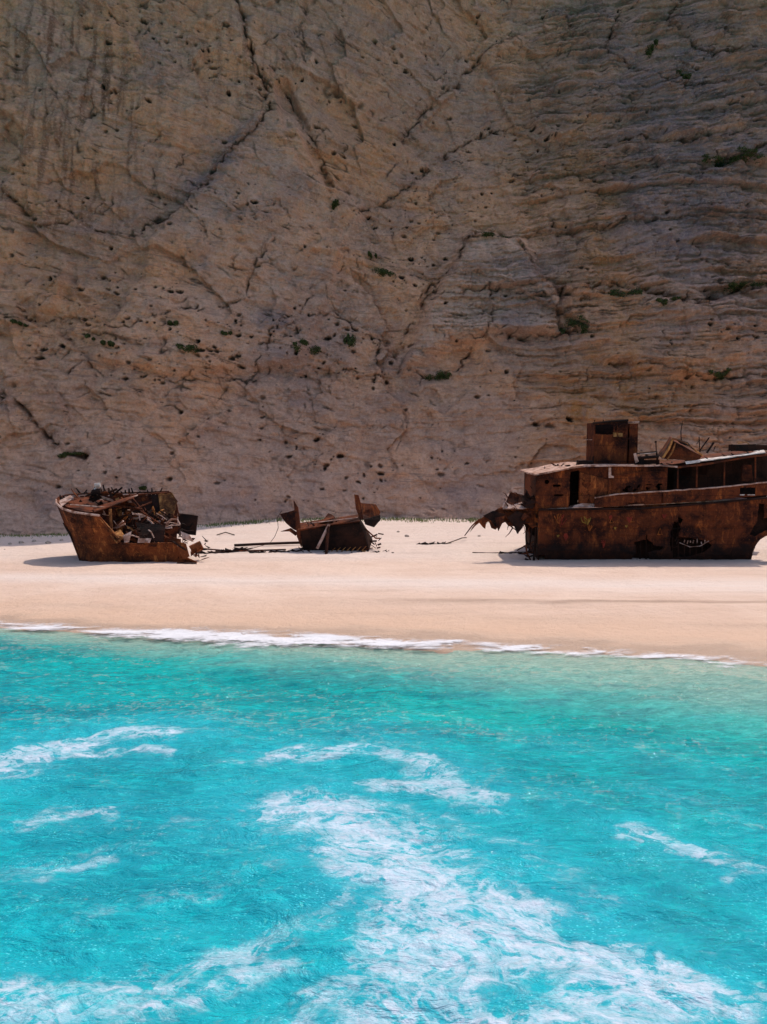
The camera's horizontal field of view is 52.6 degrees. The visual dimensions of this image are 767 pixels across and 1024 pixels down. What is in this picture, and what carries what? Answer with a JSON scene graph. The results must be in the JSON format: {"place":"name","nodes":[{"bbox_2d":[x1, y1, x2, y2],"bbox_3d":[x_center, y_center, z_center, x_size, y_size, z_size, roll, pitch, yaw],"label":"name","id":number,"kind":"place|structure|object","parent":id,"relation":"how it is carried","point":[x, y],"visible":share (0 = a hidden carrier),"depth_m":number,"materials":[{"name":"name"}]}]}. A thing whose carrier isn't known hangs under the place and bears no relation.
{"place":"outdoors","nodes":[
{"label":"outdoors","id":0,"kind":"place"},
{"bbox_2d":[0,516,488,538],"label":"grass","id":1,"kind":"structure","parent":0,"point":[315,518],"depth_m":64.28,"materials":[{"name":"green plant"}]},
{"bbox_2d":[0,0,766,535],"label":"cliff","id":2,"kind":"structure","parent":0,"point":[196,168],"depth_m":74.76,"materials":[{"name":"stone"}]},
{"bbox_2d":[10,319,27,326],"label":"cliff shrub","id":3,"kind":"object","parent":2,"relation":"on","point":[18,322],"visible":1,"depth_m":66.60,"materials":[{"name":"green plant"}]},
{"bbox_2d":[57,451,85,457],"bbox_3d":[-25.355,-4.618,63.119,2.247,0.624,1.195,0,0,-24],"label":"cliff shrub","id":4,"kind":"object","parent":2,"relation":"on","point":[63,454],"visible":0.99,"depth_m":62.89,"materials":[{"name":"green plant"}]},
{"bbox_2d":[84,333,95,340],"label":"cliff shrub","id":5,"kind":"object","parent":2,"relation":"on","point":[87,335],"visible":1,"depth_m":67.63,"materials":[{"name":"green plant"}]},
{"bbox_2d":[100,340,114,346],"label":"cliff shrub","id":6,"kind":"object","parent":2,"relation":"on","point":[110,343],"visible":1,"depth_m":67.06,"materials":[{"name":"green plant"}]},
{"bbox_2d":[138,485,146,489],"bbox_3d":[-19.642,-1.971,63.370,0.644,0.461,0.789,0,0,19],"label":"cliff shrub","id":7,"kind":"object","parent":2,"relation":"on","point":[143,487],"visible":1,"depth_m":63.28,"materials":[{"name":"green plant"}]},
{"bbox_2d":[167,320,178,325],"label":"cliff shrub","id":8,"kind":"object","parent":2,"relation":"on","point":[169,322],"visible":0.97,"depth_m":69.72,"materials":[{"name":"green plant"}]},
{"bbox_2d":[175,343,200,352],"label":"cliff shrub","id":9,"kind":"object","parent":2,"relation":"on","point":[190,348],"visible":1,"depth_m":68.97,"materials":[{"name":"green plant"}]},
{"bbox_2d":[221,330,232,335],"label":"cliff shrub","id":10,"kind":"object","parent":2,"relation":"on","point":[226,333],"visible":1,"depth_m":71.85,"materials":[{"name":"green plant"}]},
{"bbox_2d":[293,338,321,354],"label":"cliff shrub","id":11,"kind":"object","parent":2,"relation":"on","point":[301,341],"visible":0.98,"depth_m":73.90,"materials":[{"name":"green plant"}]},
{"bbox_2d":[331,199,339,209],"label":"cliff shrub","id":12,"kind":"object","parent":2,"relation":"on","point":[335,203],"visible":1,"depth_m":80.13,"materials":[{"name":"green plant"}]},
{"bbox_2d":[344,334,355,346],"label":"cliff shrub","id":13,"kind":"object","parent":2,"relation":"on","point":[350,342],"visible":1,"depth_m":75.64,"materials":[{"name":"green plant"}]},
{"bbox_2d":[368,251,376,259],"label":"cliff shrub","id":14,"kind":"object","parent":2,"relation":"on","point":[370,254],"visible":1,"depth_m":80.81,"materials":[{"name":"green plant"}]},
{"bbox_2d":[372,268,395,276],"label":"cliff shrub","id":15,"kind":"object","parent":2,"relation":"on","point":[383,271],"visible":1,"depth_m":79.95,"materials":[{"name":"green plant"}]},
{"bbox_2d":[424,370,451,380],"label":"cliff shrub","id":16,"kind":"object","parent":2,"relation":"on","point":[442,375],"visible":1,"depth_m":74.87,"materials":[{"name":"green plant"}]},
{"bbox_2d":[481,232,507,237],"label":"cliff shrub","id":17,"kind":"object","parent":2,"relation":"on","point":[486,234],"visible":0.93,"depth_m":80.61,"materials":[{"name":"green plant"}]},
{"bbox_2d":[559,315,589,333],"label":"cliff shrub","id":18,"kind":"object","parent":2,"relation":"on","point":[571,322],"visible":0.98,"depth_m":74.66,"materials":[{"name":"green plant"}]},
{"bbox_2d":[608,287,643,296],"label":"cliff shrub","id":19,"kind":"object","parent":2,"relation":"on","point":[616,293],"visible":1,"depth_m":73.95,"materials":[{"name":"green plant"}]},
{"bbox_2d":[645,39,657,57],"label":"cliff shrub","id":20,"kind":"object","parent":2,"relation":"on","point":[649,51],"visible":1,"depth_m":88.60,"materials":[{"name":"green plant"}]},
{"bbox_2d":[656,296,680,305],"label":"cliff shrub","id":21,"kind":"object","parent":2,"relation":"on","point":[663,301],"visible":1,"depth_m":72.00,"materials":[{"name":"green plant"}]},
{"bbox_2d":[675,69,691,78],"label":"cliff shrub","id":22,"kind":"object","parent":2,"relation":"on","point":[685,76],"visible":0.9,"depth_m":85.97,"materials":[{"name":"green plant"}]},
{"bbox_2d":[708,367,731,379],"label":"cliff shrub","id":23,"kind":"object","parent":2,"relation":"on","point":[722,375],"visible":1,"depth_m":68.54,"materials":[{"name":"green plant"}]},
{"bbox_2d":[702,154,741,167],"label":"cliff shrub","id":24,"kind":"object","parent":2,"relation":"on","point":[721,160],"visible":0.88,"depth_m":80.39,"materials":[{"name":"green plant"}]},
{"bbox_2d":[724,280,764,291],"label":"cliff shrub","id":25,"kind":"object","parent":2,"relation":"on","point":[732,285],"visible":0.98,"depth_m":73.15,"materials":[{"name":"green plant"}]},
{"bbox_2d":[727,146,764,164],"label":"cliff shrub","id":26,"kind":"object","parent":2,"relation":"on","point":[746,154],"visible":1,"depth_m":79.73,"materials":[{"name":"green plant"}]},
{"bbox_2d":[0,628,766,1023],"bbox_3d":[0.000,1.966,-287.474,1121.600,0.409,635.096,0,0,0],"label":"sea","id":27,"kind":"structure","parent":0,"point":[210,832],"depth_m":9.80,"materials":[{"name":"teal liquid"}]},
{"bbox_2d":[0,623,766,667],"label":"surf foam","id":28,"kind":"object","parent":27,"relation":"on","point":[314,638],"visible":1,"depth_m":25.02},
{"bbox_2d":[0,517,766,666],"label":"beach","id":29,"kind":"structure","parent":0,"point":[410,588],"depth_m":32.91,"materials":[{"name":"beige sand"}]},
{"bbox_2d":[55,483,209,563],"bbox_3d":[-14.693,0.685,46.217,9.586,4.846,5.657,0,0,0],"label":"bow wreck","id":30,"kind":"object","parent":29,"relation":"on","point":[99,524],"visible":0.98,"depth_m":44.80,"materials":[{"name":"metal"}]},
{"bbox_2d":[197,547,250,553],"bbox_3d":[-9.686,2.379,48.170,3.597,0.428,1.184,0,0,-32],"label":"scrap heap","id":31,"kind":"object","parent":29,"relation":"on","point":[226,550],"visible":0.92,"depth_m":47.84,"materials":[{"name":"metal"}]},
{"bbox_2d":[205,548,285,551],"bbox_3d":[-8.856,2.381,48.649,5.395,0.198,1.045,0,0,6],"label":"steel pipe","id":32,"kind":"object","parent":29,"relation":"on","point":[249,550],"visible":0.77,"depth_m":48.59,"materials":[{"name":"metal"}]},
{"bbox_2d":[234,541,299,546],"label":"steel beam","id":33,"kind":"structure","parent":29,"relation":"on","point":[267,543],"depth_m":50.63,"materials":[{"name":"metal"}]},
{"bbox_2d":[247,549,301,552],"bbox_3d":[-6.707,2.421,48.111,3.490,0.263,0.728,0,0,-11],"label":"scrap heap","id":34,"kind":"object","parent":29,"relation":"on","point":[271,551],"visible":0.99,"depth_m":48.01,"materials":[{"name":"metal"}]},
{"bbox_2d":[280,494,383,553],"bbox_3d":[-3.314,0.932,48.633,6.649,4.107,2.968,0,0,0],"label":"hull wreckage","id":35,"kind":"object","parent":29,"relation":"on","point":[328,533],"visible":0.91,"depth_m":48.62,"materials":[{"name":"metal"}]},
{"bbox_2d":[418,542,445,544],"bbox_3d":[3.361,2.066,51.539,2.383,0.211,0.592,0,0,-13],"label":"scrap heap","id":36,"kind":"object","parent":29,"relation":"on","point":[424,543],"visible":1,"depth_m":51.47,"materials":[{"name":"metal"}]},
{"bbox_2d":[472,552,512,552],"bbox_3d":[7.380,2.487,47.863,3.813,0.115,0.326,0,0,-5],"label":"rusty wire","id":37,"kind":"object","parent":29,"relation":"on","point":[489,552],"visible":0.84,"depth_m":47.72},
{"bbox_2d":[498,551,532,556],"bbox_3d":[8.239,2.547,47.140,2.245,0.347,1.372,0,-1,42],"label":"scrap heap","id":38,"kind":"object","parent":29,"relation":"on","point":[500,552],"visible":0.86,"depth_m":47.43,"materials":[{"name":"metal"}]},
{"bbox_2d":[464,419,766,560],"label":"shipwreck","id":39,"kind":"object","parent":29,"relation":"on","point":[613,495],"visible":0.97,"depth_m":44.81,"materials":[{"name":"brown metal"}]}
]}

